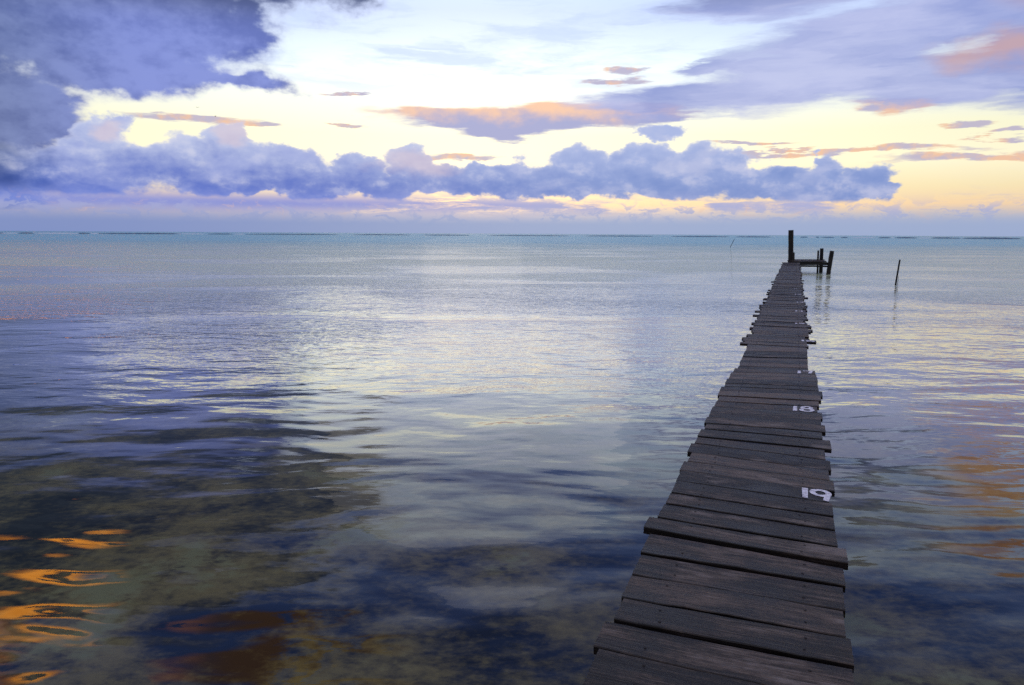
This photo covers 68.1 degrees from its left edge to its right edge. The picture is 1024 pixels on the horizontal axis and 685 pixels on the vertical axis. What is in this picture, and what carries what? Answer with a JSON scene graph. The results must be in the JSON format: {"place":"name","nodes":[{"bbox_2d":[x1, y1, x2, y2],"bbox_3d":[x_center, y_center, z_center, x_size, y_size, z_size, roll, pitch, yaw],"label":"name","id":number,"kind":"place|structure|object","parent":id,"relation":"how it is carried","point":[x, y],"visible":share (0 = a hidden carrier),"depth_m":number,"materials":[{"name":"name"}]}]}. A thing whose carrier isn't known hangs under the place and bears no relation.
{"place":"outdoors","nodes":[
{"label":"outdoors","id":0,"kind":"place"},
{"bbox_2d":[0,299,1023,684],"bbox_3d":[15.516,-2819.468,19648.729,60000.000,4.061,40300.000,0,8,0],"label":"sea water surface","id":1,"kind":"object","parent":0,"point":[400,539],"visible":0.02,"depth_m":7.56,"materials":[{"name":"water"}]},
{"bbox_2d":[0,231,1023,446],"bbox_3d":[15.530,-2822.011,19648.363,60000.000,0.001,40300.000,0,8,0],"label":"sea","id":2,"kind":"structure","parent":0,"point":[938,344],"depth_m":21.02,"materials":[{"name":"liquid"}]},
{"bbox_2d":[59,233,893,237],"bbox_3d":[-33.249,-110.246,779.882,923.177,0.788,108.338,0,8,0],"label":"reef surf","id":3,"kind":"structure","parent":2,"relation":"attached to","point":[97,233],"depth_m":767.85,"materials":[{"name":"liquid"}]},
{"bbox_2d":[79,233,1019,238],"bbox_3d":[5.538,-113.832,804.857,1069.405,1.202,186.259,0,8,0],"label":"reef swell","id":4,"kind":"structure","parent":2,"relation":"attached to","point":[539,235],"depth_m":850.90,"materials":[{"name":"blue"}]},
{"bbox_2d":[583,262,853,684],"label":"pier","id":5,"kind":"structure","parent":2,"relation":"in","point":[737,577],"depth_m":3.98,"materials":[{"name":"brown wood"}]},
{"bbox_2d":[787,230,833,274],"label":"landing platform","id":6,"kind":"structure","parent":2,"relation":"in","point":[819,263],"depth_m":46.63,"materials":[{"name":"brown wood"}]},
{"bbox_2d":[895,260,900,284],"bbox_3d":[18.608,-2.706,36.809,0.326,2.633,0.088,0,8,0],"label":"mooring stake","id":7,"kind":"object","parent":2,"relation":"in","point":[897,277],"visible":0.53,"depth_m":36.69,"materials":[{"name":"brown wood"}]},
{"bbox_2d":[0,0,1023,235],"label":"sky","id":8,"kind":"structure","parent":0,"point":[673,117],"materials":[{"name":"blue"}]}
]}

